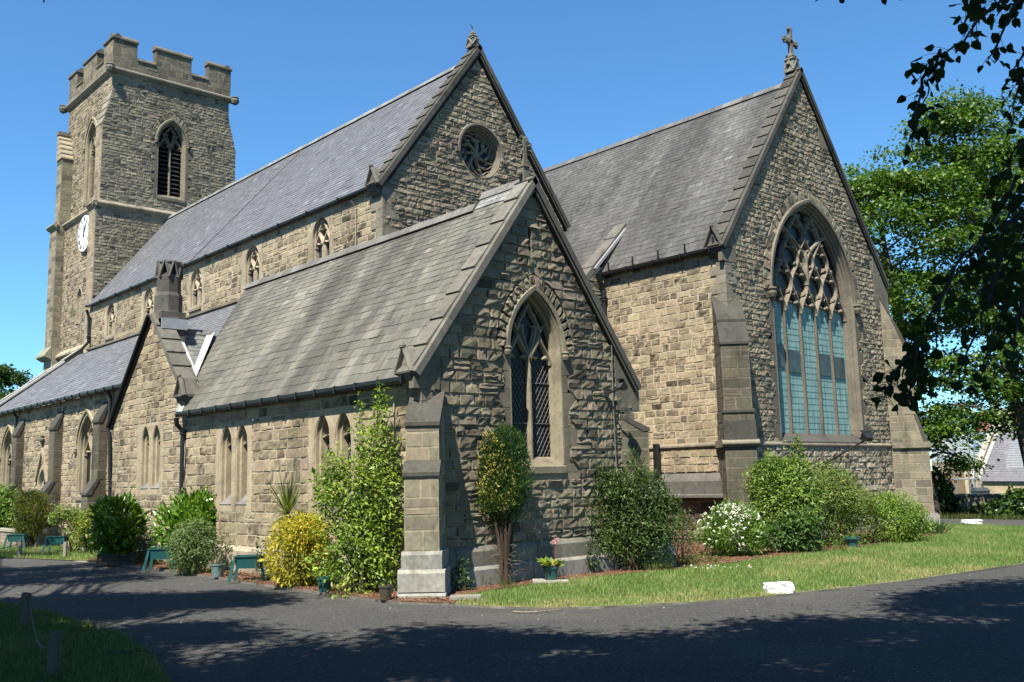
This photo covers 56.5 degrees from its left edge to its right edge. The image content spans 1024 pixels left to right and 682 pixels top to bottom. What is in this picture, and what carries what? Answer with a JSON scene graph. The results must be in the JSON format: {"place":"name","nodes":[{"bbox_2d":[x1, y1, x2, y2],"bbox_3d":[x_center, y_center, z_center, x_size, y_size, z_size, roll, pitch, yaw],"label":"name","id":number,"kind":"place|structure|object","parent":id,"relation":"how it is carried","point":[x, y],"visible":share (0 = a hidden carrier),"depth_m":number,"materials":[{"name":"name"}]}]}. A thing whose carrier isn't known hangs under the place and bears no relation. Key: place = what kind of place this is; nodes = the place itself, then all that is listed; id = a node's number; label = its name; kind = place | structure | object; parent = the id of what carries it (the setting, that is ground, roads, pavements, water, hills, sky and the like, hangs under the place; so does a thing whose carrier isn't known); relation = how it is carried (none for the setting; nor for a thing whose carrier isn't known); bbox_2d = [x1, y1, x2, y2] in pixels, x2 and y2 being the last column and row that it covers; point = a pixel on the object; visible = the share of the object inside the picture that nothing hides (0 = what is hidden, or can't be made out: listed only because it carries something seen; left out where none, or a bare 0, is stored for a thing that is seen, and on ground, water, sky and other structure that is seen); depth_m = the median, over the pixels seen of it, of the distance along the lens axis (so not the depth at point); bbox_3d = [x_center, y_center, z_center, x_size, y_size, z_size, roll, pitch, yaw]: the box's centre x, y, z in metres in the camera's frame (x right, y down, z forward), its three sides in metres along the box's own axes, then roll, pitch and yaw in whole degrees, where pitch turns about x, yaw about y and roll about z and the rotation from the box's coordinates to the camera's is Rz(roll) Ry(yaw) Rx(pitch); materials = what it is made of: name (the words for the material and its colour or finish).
{"place":"outdoors","nodes":[
{"label":"outdoors","id":0,"kind":"place"},
{"bbox_2d":[0,543,97,559],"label":"lawn","id":1,"kind":"structure","parent":0,"point":[47,556],"depth_m":33.98,"materials":[{"name":"plant"}]},
{"bbox_2d":[0,527,22,546],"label":"wall","id":2,"kind":"structure","parent":1,"relation":"on","point":[4,532],"depth_m":41.10,"materials":[{"name":"stone"}]},
{"bbox_2d":[0,482,29,527],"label":"leafy shrub","id":3,"kind":"object","parent":1,"relation":"on","point":[6,514],"visible":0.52,"depth_m":43.16,"materials":[{"name":"green plant"}]},
{"bbox_2d":[2,534,31,549],"bbox_3d":[-20.084,8.148,38.658,0.970,0.605,0.524,-1,-8,0],"label":"planter trough","id":4,"kind":"object","parent":1,"relation":"on","point":[15,537],"visible":0.88,"depth_m":38.50,"materials":[{"name":"plastic"}]},
{"bbox_2d":[18,540,21,555],"bbox_3d":[-17.771,7.531,34.379,0.100,0.694,0.100,-1,-8,0],"label":"post","id":5,"kind":"object","parent":1,"relation":"on","point":[19,547],"visible":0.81,"depth_m":34.35,"materials":[{"name":"grey wood"}]},
{"bbox_2d":[9,486,53,547],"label":"shrub","id":6,"kind":"object","parent":1,"relation":"on","point":[31,499],"visible":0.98,"depth_m":39.25,"materials":[{"name":"green plant"}]},
{"bbox_2d":[41,536,70,552],"bbox_3d":[-17.316,7.734,36.254,0.970,0.605,0.524,-1,-8,0],"label":"planter trough","id":7,"kind":"object","parent":1,"relation":"on","point":[50,540],"visible":0.8,"depth_m":36.09,"materials":[{"name":"plastic"}]},
{"bbox_2d":[63,542,66,555],"bbox_3d":[-15.771,7.408,33.596,0.100,0.617,0.100,-1,-8,0],"label":"post","id":8,"kind":"object","parent":1,"relation":"on","point":[64,548],"visible":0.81,"depth_m":33.57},
{"bbox_2d":[45,504,89,551],"bbox_3d":[-16.920,7.108,36.297,1.731,1.924,1.247,1,-8,-14],"label":"tree","id":9,"kind":"object","parent":1,"relation":"on","point":[58,517],"visible":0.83,"depth_m":36.16,"materials":[{"name":"green plant"}]},
{"bbox_2d":[69,503,107,553],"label":"leafy shrub","id":10,"kind":"object","parent":1,"relation":"on","point":[81,525],"visible":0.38,"depth_m":35.22,"materials":[{"name":"green plant"}]},
{"bbox_2d":[0,598,172,681],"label":"lawn","id":11,"kind":"structure","parent":0,"point":[79,674],"depth_m":13.41,"materials":[{"name":"plant"}]},
{"bbox_2d":[19,592,31,628],"bbox_3d":[-8.431,4.718,16.498,0.125,0.708,0.125,-1,-8,0],"label":"post","id":12,"kind":"object","parent":11,"relation":"on","point":[25,615],"visible":0.81,"depth_m":16.46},
{"bbox_2d":[29,598,47,648],"bbox_3d":[-7.151,4.324,14.366,0.028,0.405,4.982,3,-9,-29],"label":"rope","id":13,"kind":"object","parent":12,"relation":"attached to","point":[39,644],"visible":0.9,"depth_m":15.13,"materials":[{"name":"beige fabric"}]},
{"bbox_2d":[46,631,61,676],"bbox_3d":[-5.877,4.066,12.213,0.120,0.653,0.120,-1,-8,0],"label":"post","id":14,"kind":"object","parent":11,"relation":"on","point":[54,652],"visible":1,"depth_m":12.18,"materials":[{"name":"wood"}]},
{"bbox_2d":[0,572,1022,681],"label":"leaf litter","id":15,"kind":"object","parent":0,"point":[580,614],"visible":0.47,"depth_m":15.23,"materials":[{"name":"brown plant"}]},
{"bbox_2d":[0,518,1023,681],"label":"road","id":16,"kind":"structure","parent":0,"point":[454,648],"depth_m":14.77,"materials":[{"name":"grey asphalt"}]},
{"bbox_2d":[86,560,451,605],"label":"kerb","id":17,"kind":"structure","parent":16,"relation":"on","point":[349,597],"depth_m":21.03,"materials":[{"name":"stone"}]},
{"bbox_2d":[513,609,558,612],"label":"fallen twig","id":18,"kind":"object","parent":16,"relation":"on","point":[535,611],"visible":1,"depth_m":17.00,"materials":[{"name":"wood"}]},
{"bbox_2d":[452,563,1023,609],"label":"kerb","id":19,"kind":"structure","parent":16,"relation":"on","point":[691,602],"depth_m":18.09,"materials":[{"name":"stone"}]},
{"bbox_2d":[961,519,982,523],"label":"painted stone","id":20,"kind":"object","parent":16,"relation":"on","point":[972,521],"visible":0.8,"depth_m":40.26,"materials":[{"name":"white stone"}]},
{"bbox_2d":[0,0,1023,470],"label":"sky","id":21,"kind":"structure","parent":0,"point":[578,77],"materials":[{"name":"blue"}]},
{"bbox_2d":[89,529,945,602],"bbox_3d":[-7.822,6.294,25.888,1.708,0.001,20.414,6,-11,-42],"label":"flower bed","id":22,"kind":"object","parent":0,"point":[334,589],"visible":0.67,"depth_m":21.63,"materials":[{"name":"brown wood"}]},
{"bbox_2d":[97,551,145,564],"bbox_3d":[-12.205,6.782,29.757,1.200,0.350,0.800,-1,-8,0],"label":"timber planter","id":23,"kind":"object","parent":22,"relation":"on","point":[118,558],"visible":0.76,"depth_m":29.36,"materials":[{"name":"wood"}]},
{"bbox_2d":[86,485,154,555],"bbox_3d":[-12.339,5.756,29.830,1.904,2.456,2.115,6,-11,-42],"label":"laurel","id":24,"kind":"object","parent":23,"relation":"in","point":[118,532],"visible":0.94,"depth_m":29.50,"materials":[{"name":"green plant"}]},
{"bbox_2d":[133,530,160,564],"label":"ivy","id":25,"kind":"object","parent":22,"relation":"on","point":[146,541],"visible":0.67,"depth_m":29.04,"materials":[{"name":"green plant"}]},
{"bbox_2d":[142,547,178,570],"bbox_3d":[-10.028,6.245,27.294,0.970,0.605,0.524,-1,-8,0],"label":"planter trough","id":26,"kind":"object","parent":22,"relation":"on","point":[154,553],"visible":0.59,"depth_m":27.14,"materials":[{"name":"plastic"}]},
{"bbox_2d":[146,485,217,566],"bbox_3d":[-9.419,5.540,27.916,2.298,2.609,1.639,-4,-9,19],"label":"laurel","id":27,"kind":"object","parent":22,"relation":"on","point":[201,504],"visible":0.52,"depth_m":27.71,"materials":[{"name":"green plant"}]},
{"bbox_2d":[162,514,224,575],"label":"feathery shrub","id":28,"kind":"object","parent":22,"relation":"on","point":[191,539],"visible":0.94,"depth_m":25.81,"materials":[{"name":"green plant"}]},
{"bbox_2d":[210,563,224,576],"bbox_3d":[-7.641,5.950,24.727,0.392,0.340,0.392,6,-11,-42],"label":"flower pot","id":29,"kind":"object","parent":22,"relation":"on","point":[216,571],"visible":0.97,"depth_m":24.59,"materials":[{"name":"plastic"}]},
{"bbox_2d":[206,530,237,566],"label":"rose","id":30,"kind":"object","parent":29,"relation":"in","point":[227,550],"visible":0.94,"depth_m":24.76,"materials":[{"name":"green plant"}]},
{"bbox_2d":[227,554,270,581],"bbox_3d":[-6.518,5.634,23.652,0.970,0.605,0.524,-1,-8,0],"label":"planter trough","id":31,"kind":"object","parent":22,"relation":"on","point":[243,561],"visible":0.72,"depth_m":23.49,"materials":[{"name":"plastic"}]},
{"bbox_2d":[251,536,270,582],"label":"rose","id":32,"kind":"object","parent":22,"relation":"on","point":[259,564],"visible":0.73,"depth_m":23.31,"materials":[{"name":"green plant"}]},
{"bbox_2d":[251,470,314,570],"bbox_3d":[-5.383,4.452,23.048,1.936,2.725,2.051,-5,-9,24],"label":"palm","id":33,"kind":"object","parent":22,"relation":"on","point":[287,505],"visible":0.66,"depth_m":22.99,"materials":[{"name":"green plant"}]},
{"bbox_2d":[257,506,332,588],"bbox_3d":[-4.944,4.795,22.046,1.806,2.003,1.493,-2,-8,5],"label":"golden shrub","id":34,"kind":"object","parent":22,"relation":"on","point":[295,532],"visible":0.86,"depth_m":21.87,"materials":[{"name":"yellow plant"}]},
{"bbox_2d":[317,576,331,591],"bbox_3d":[-4.093,5.315,20.815,0.350,0.310,0.350,6,-11,-42],"label":"flower pot","id":35,"kind":"object","parent":22,"relation":"on","point":[325,586],"visible":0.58,"depth_m":20.69,"materials":[{"name":"plastic"}]},
{"bbox_2d":[295,377,403,599],"bbox_3d":[-3.449,3.166,20.805,2.578,4.763,1.703,0,-8,-9],"label":"tall shrub","id":36,"kind":"object","parent":22,"relation":"on","point":[361,540],"visible":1,"depth_m":20.59,"materials":[{"name":"green plant"}]},
{"bbox_2d":[378,584,392,599],"bbox_3d":[-2.535,5.041,19.107,0.307,0.290,0.307,6,-11,-42],"label":"flower pot","id":37,"kind":"object","parent":22,"relation":"on","point":[385,592],"visible":0.99,"depth_m":19.00,"materials":[{"name":"ceramic"}]},
{"bbox_2d":[437,530,944,602],"bbox_3d":[5.601,6.817,31.774,28.323,0.001,11.014,6,-11,-42],"label":"flower bed","id":38,"kind":"object","parent":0,"point":[614,572],"visible":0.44,"depth_m":25.70,"materials":[{"name":"brown soil"}]},
{"bbox_2d":[450,555,474,590],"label":"shrub","id":39,"kind":"object","parent":38,"relation":"on","point":[459,571],"visible":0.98,"depth_m":20.35,"materials":[{"name":"green plant"}]},
{"bbox_2d":[449,594,481,599],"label":"paving slab","id":40,"kind":"structure","parent":38,"relation":"on","point":[456,597],"depth_m":18.80,"materials":[{"name":"stone"}]},
{"bbox_2d":[474,422,535,584],"bbox_3d":[-0.195,3.649,21.643,1.468,3.667,1.231,2,-9,-22],"label":"conifer","id":41,"kind":"object","parent":38,"relation":"on","point":[513,498],"visible":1,"depth_m":21.46,"materials":[{"name":"green plant"}]},
{"bbox_2d":[532,578,568,582],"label":"paving slab","id":42,"kind":"structure","parent":38,"relation":"on","point":[544,580],"depth_m":21.43,"materials":[{"name":"stone"}]},
{"bbox_2d":[542,566,558,579],"bbox_3d":[0.885,5.279,21.651,0.392,0.290,0.392,6,-11,-42],"label":"flower pot","id":43,"kind":"object","parent":42,"relation":"on","point":[550,572],"visible":0.98,"depth_m":21.52,"materials":[{"name":"plastic"}]},
{"bbox_2d":[536,537,564,566],"bbox_3d":[0.829,4.823,21.694,0.681,0.700,0.723,6,-11,-42],"label":"bergenia","id":44,"kind":"object","parent":43,"relation":"on","point":[546,562],"visible":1,"depth_m":21.72,"materials":[{"name":"green plant"}]},
{"bbox_2d":[584,536,600,572],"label":"rose","id":45,"kind":"object","parent":38,"relation":"on","point":[597,555],"visible":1,"depth_m":23.35,"materials":[{"name":"green plant"}]},
{"bbox_2d":[580,445,688,570],"bbox_3d":[2.991,4.250,24.097,3.033,3.228,1.569,-1,-8,1],"label":"evergreen shrub","id":46,"kind":"object","parent":38,"relation":"on","point":[633,528],"visible":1,"depth_m":23.92,"materials":[{"name":"green plant"}]},
{"bbox_2d":[645,560,663,570],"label":"strap leaves","id":47,"kind":"object","parent":38,"relation":"on","point":[655,565],"visible":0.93,"depth_m":23.50,"materials":[{"name":"green plant"}]},
{"bbox_2d":[659,562,673,569],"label":"strap leaves","id":48,"kind":"object","parent":38,"relation":"on","point":[666,565],"visible":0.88,"depth_m":23.56,"materials":[{"name":"green plant"}]},
{"bbox_2d":[671,509,701,564],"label":"straggly shrub","id":49,"kind":"object","parent":38,"relation":"on","point":[683,535],"visible":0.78,"depth_m":25.26,"materials":[{"name":"brown plant"}]},
{"bbox_2d":[706,555,720,563],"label":"strap leaves","id":50,"kind":"object","parent":38,"relation":"on","point":[710,560],"visible":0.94,"depth_m":24.81,"materials":[{"name":"green plant"}]},
{"bbox_2d":[688,496,769,556],"bbox_3d":[6.301,5.389,27.484,2.375,1.913,1.942,-2,-8,3],"label":"flowering shrub","id":51,"kind":"object","parent":38,"relation":"on","point":[748,529],"visible":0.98,"depth_m":27.22,"materials":[{"name":"green plant"}]},
{"bbox_2d":[737,428,838,545],"bbox_3d":[8.609,4.571,29.551,2.732,3.739,2.420,6,-11,-42],"label":"fuchsia shrub","id":52,"kind":"object","parent":38,"relation":"on","point":[786,479],"visible":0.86,"depth_m":29.28,"materials":[{"name":"green plant"}]},
{"bbox_2d":[635,519,945,568],"bbox_3d":[10.655,6.446,31.258,21.399,0.552,2.933,7,-11,-44],"label":"ground cover","id":53,"kind":"object","parent":38,"relation":"on","point":[825,542],"visible":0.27,"depth_m":28.54,"materials":[{"name":"brown soil"}]},
{"bbox_2d":[758,504,829,553],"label":"leafy shrub","id":54,"kind":"object","parent":38,"relation":"on","point":[800,531],"visible":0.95,"depth_m":27.82,"materials":[{"name":"green plant"}]},
{"bbox_2d":[801,458,880,544],"bbox_3d":[10.444,5.186,30.568,1.851,2.833,2.737,23,-26,-71],"label":"fuchsia shrub","id":55,"kind":"object","parent":38,"relation":"on","point":[852,509],"visible":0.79,"depth_m":30.34,"materials":[{"name":"green plant"}]},
{"bbox_2d":[844,537,859,546],"bbox_3d":[10.447,6.172,29.209,0.447,0.310,0.450,6,-11,-42],"label":"planter bowl","id":56,"kind":"object","parent":38,"relation":"on","point":[852,541],"visible":0.96,"depth_m":29.07,"materials":[{"name":"plastic"}]},
{"bbox_2d":[861,487,935,543],"bbox_3d":[12.539,5.726,30.988,2.370,1.950,1.789,1,-8,-13],"label":"spirea shrub","id":57,"kind":"object","parent":38,"relation":"on","point":[900,512],"visible":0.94,"depth_m":30.66,"materials":[{"name":"green plant"}]},
{"bbox_2d":[918,517,956,533],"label":"iris","id":58,"kind":"object","parent":38,"relation":"on","point":[940,528],"visible":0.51,"depth_m":34.08,"materials":[{"name":"green plant"}]},
{"bbox_2d":[455,522,1023,607],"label":"lawn","id":59,"kind":"structure","parent":0,"point":[591,602],"depth_m":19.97,"materials":[{"name":"plant"}]},
{"bbox_2d":[498,578,519,587],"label":"strap leaves","id":60,"kind":"object","parent":59,"relation":"on","point":[504,583],"visible":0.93,"depth_m":20.52,"materials":[{"name":"green plant"}]},
{"bbox_2d":[763,581,794,593],"bbox_3d":[5.276,4.892,18.839,0.599,0.243,0.357,-1,-8,-1],"label":"painted stone","id":61,"kind":"object","parent":59,"relation":"on","point":[779,587],"visible":0.91,"depth_m":18.69,"materials":[{"name":"white stone"}]},
{"bbox_2d":[835,543,848,551],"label":"strap leaves","id":62,"kind":"object","parent":59,"relation":"on","point":[843,548],"visible":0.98,"depth_m":27.74,"materials":[{"name":"green plant"}]},
{"bbox_2d":[684,471,1023,568],"bbox_3d":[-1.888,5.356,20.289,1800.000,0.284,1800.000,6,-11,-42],"label":"ground","id":63,"kind":"structure","parent":0,"point":[1007,476],"depth_m":47.23,"materials":[{"name":"brown soil"}]},
{"bbox_2d":[0,363,37,413],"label":"broadleaf tree","id":64,"kind":"object","parent":63,"relation":"on","point":[9,376],"visible":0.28,"depth_m":87.13,"materials":[{"name":"green plant"}]},
{"bbox_2d":[0,26,939,597],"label":"church","id":65,"kind":"structure","parent":63,"relation":"on","point":[450,262],"depth_m":33.68,"materials":[{"name":"stone"}]},
{"bbox_2d":[0,424,12,487],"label":"window","id":66,"kind":"structure","parent":65,"relation":"in","point":[6,443],"depth_m":47.79,"materials":[{"name":"stone"}]},
{"bbox_2d":[34,434,47,505],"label":"doorway","id":67,"kind":"structure","parent":65,"relation":"in","point":[40,477],"depth_m":43.10,"materials":[{"name":"stone"}]},
{"bbox_2d":[75,286,82,323],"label":"window","id":68,"kind":"structure","parent":65,"relation":"in","point":[79,296],"depth_m":53.72,"materials":[{"name":"stone"}]},
{"bbox_2d":[73,408,92,499],"bbox_3d":[-17.374,4.630,39.092,0.570,3.771,2.480,6,-11,-42],"label":"window","id":69,"kind":"structure","parent":65,"relation":"in","point":[83,440],"depth_m":39.63,"materials":[{"name":"stone"}]},
{"bbox_2d":[82,116,96,205],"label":"belfry window","id":70,"kind":"structure","parent":65,"relation":"in","point":[90,136],"depth_m":55.59,"materials":[{"name":"stone"}]},
{"bbox_2d":[103,296,117,346],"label":"window","id":71,"kind":"structure","parent":65,"relation":"in","point":[110,317],"depth_m":48.74,"materials":[{"name":"stone"}]},
{"bbox_2d":[140,279,156,327],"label":"window","id":72,"kind":"structure","parent":65,"relation":"in","point":[148,289],"depth_m":45.29,"materials":[{"name":"stone"}]},
{"bbox_2d":[135,421,165,494],"bbox_3d":[-11.867,3.911,31.665,0.390,2.370,2.392,6,-11,-42],"label":"window","id":73,"kind":"structure","parent":65,"relation":"in","point":[150,450],"depth_m":31.57,"materials":[{"name":"stone"}]},
{"bbox_2d":[149,119,192,203],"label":"belfry window","id":74,"kind":"structure","parent":65,"relation":"in","point":[166,147],"depth_m":55.44,"materials":[{"name":"stone"}]},
{"bbox_2d":[186,258,205,319],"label":"window","id":75,"kind":"structure","parent":65,"relation":"in","point":[196,273],"depth_m":41.36,"materials":[{"name":"stone"}]},
{"bbox_2d":[213,419,254,511],"bbox_3d":[-7.817,3.583,27.273,0.390,2.570,2.492,6,-11,-42],"label":"window","id":76,"kind":"structure","parent":65,"relation":"in","point":[233,485],"depth_m":27.18,"materials":[{"name":"stone"}]},
{"bbox_2d":[241,234,263,293],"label":"window","id":77,"kind":"structure","parent":65,"relation":"in","point":[252,258],"depth_m":37.75,"materials":[{"name":"stone"}]},
{"bbox_2d":[307,204,333,261],"bbox_3d":[-6.668,-3.491,33.814,0.480,2.480,1.840,6,-11,-42],"label":"window","id":78,"kind":"structure","parent":65,"relation":"in","point":[320,227],"depth_m":34.01,"materials":[{"name":"stone"}]},
{"bbox_2d":[306,405,359,513],"bbox_3d":[-4.277,2.945,23.449,0.390,2.570,2.492,6,-11,-42],"label":"window","id":79,"kind":"structure","parent":65,"relation":"in","point":[326,427],"depth_m":23.61,"materials":[{"name":"stone"}]},
{"bbox_2d":[393,394,394,438],"bbox_3d":[-2.662,1.703,21.479,0.025,1.030,0.066,6,-11,-42],"label":"cable","id":80,"kind":"object","parent":65,"relation":"attached to","point":[393,416],"visible":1,"depth_m":21.48,"materials":[{"name":"grey metal"}]},
{"bbox_2d":[455,123,506,179],"bbox_3d":[-1.245,-6.804,34.351,2.380,2.080,0.550,6,-11,-42],"label":"round window","id":81,"kind":"structure","parent":65,"relation":"in","point":[480,149],"depth_m":34.54,"materials":[{"name":"stone"}]},
{"bbox_2d":[495,284,577,473],"bbox_3d":[0.515,0.911,23.413,2.694,4.655,0.570,6,-11,-42],"label":"window","id":82,"kind":"structure","parent":65,"relation":"in","point":[535,363],"depth_m":23.71,"materials":[{"name":"stone"}]},
{"bbox_2d":[611,344,616,469],"bbox_3d":[2.662,1.592,24.978,0.062,3.548,0.030,6,-11,-42],"label":"cable","id":83,"kind":"object","parent":65,"relation":"attached to","point":[613,407],"visible":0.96,"depth_m":24.93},
{"bbox_2d":[604,378,627,396],"bbox_3d":[2.700,1.201,24.578,0.284,0.416,0.856,3,-9,-27],"label":"floodlight","id":84,"kind":"object","parent":65,"relation":"attached to","point":[622,385],"visible":1,"depth_m":24.38,"materials":[{"name":"metal"}]},
{"bbox_2d":[653,444,660,477],"bbox_3d":[5.154,4.265,33.849,0.260,1.200,0.247,6,-11,-42],"label":"flue pipe","id":85,"kind":"object","parent":65,"relation":"attached to","point":[656,457],"visible":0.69,"depth_m":33.76,"materials":[{"name":"metal"}]},
{"bbox_2d":[763,199,868,443],"bbox_3d":[11.525,-0.786,36.389,6.920,9.557,0.780,6,-11,-42],"label":"window","id":86,"kind":"structure","parent":65,"relation":"in","point":[813,343],"depth_m":36.79,"materials":[{"name":"glass"}]},
{"bbox_2d":[824,430,872,465],"bbox_3d":[12.299,3.900,34.779,1.868,1.241,0.471,-8,-11,39],"label":"floodlight","id":87,"kind":"object","parent":65,"relation":"attached to","point":[866,435],"visible":0.87,"depth_m":34.40,"materials":[{"name":"metal"}]},
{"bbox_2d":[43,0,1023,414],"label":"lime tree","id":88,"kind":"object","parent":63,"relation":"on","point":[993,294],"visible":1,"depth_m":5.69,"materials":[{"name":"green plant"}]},
{"bbox_2d":[932,414,1012,493],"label":"house","id":89,"kind":"structure","parent":63,"relation":"on","point":[963,486],"depth_m":87.99,"materials":[{"name":"stone"}]},
{"bbox_2d":[970,487,990,493],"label":"storage bin","id":90,"kind":"object","parent":63,"relation":"on","point":[981,490],"visible":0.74,"depth_m":69.65,"materials":[{"name":"plastic"}]},
{"bbox_2d":[969,402,1023,493],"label":"house","id":91,"kind":"structure","parent":63,"relation":"on","point":[997,480],"depth_m":75.63,"materials":[{"name":"stone"}]},
{"label":"verge","id":92,"kind":"structure","parent":0,"visible":0},
{"bbox_2d":[859,246,921,399],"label":"lime tree","id":93,"kind":"object","parent":92,"relation":"on","point":[881,261],"depth_m":56.72,"materials":[{"name":"green plant"}]},
{"bbox_2d":[840,158,1023,513],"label":"lime tree","id":94,"kind":"object","parent":92,"relation":"on","point":[883,188],"visible":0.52,"depth_m":47.14,"materials":[{"name":"green plant"}]},
{"bbox_2d":[858,79,1023,465],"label":"lime tree","id":95,"kind":"object","parent":92,"relation":"on","point":[966,118],"visible":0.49,"depth_m":50.11,"materials":[{"name":"green plant"}]},
{"bbox_2d":[931,466,965,518],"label":"hedge shrub","id":96,"kind":"object","parent":92,"relation":"on","point":[943,488],"visible":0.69,"depth_m":47.31,"materials":[{"name":"green plant"}]},
{"bbox_2d":[931,445,977,493],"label":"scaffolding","id":97,"kind":"object","parent":92,"relation":"on","point":[956,479],"visible":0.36,"depth_m":70.96,"materials":[{"name":"grey metal"}]},
{"bbox_2d":[906,119,1023,440],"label":"lime tree","id":98,"kind":"object","parent":92,"relation":"on","point":[1015,386],"visible":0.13,"depth_m":51.57,"materials":[{"name":"green plant"}]},
{"bbox_2d":[940,493,1007,514],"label":"boundary wall","id":99,"kind":"structure","parent":92,"relation":"on","point":[971,499],"depth_m":47.28,"materials":[{"name":"stone"}]},
{"bbox_2d":[961,498,997,515],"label":"hedge shrub","id":100,"kind":"object","parent":92,"relation":"on","point":[986,504],"visible":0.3,"depth_m":46.48,"materials":[{"name":"green plant"}]},
{"bbox_2d":[938,509,1023,519],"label":"lawn grass","id":101,"kind":"structure","parent":92,"relation":"on","point":[973,516],"depth_m":44.53,"materials":[{"name":"green plant"}]},
{"bbox_2d":[984,483,1023,516],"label":"hedge shrub","id":102,"kind":"object","parent":92,"relation":"on","point":[1011,502],"visible":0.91,"depth_m":44.47,"materials":[{"name":"green plant"}]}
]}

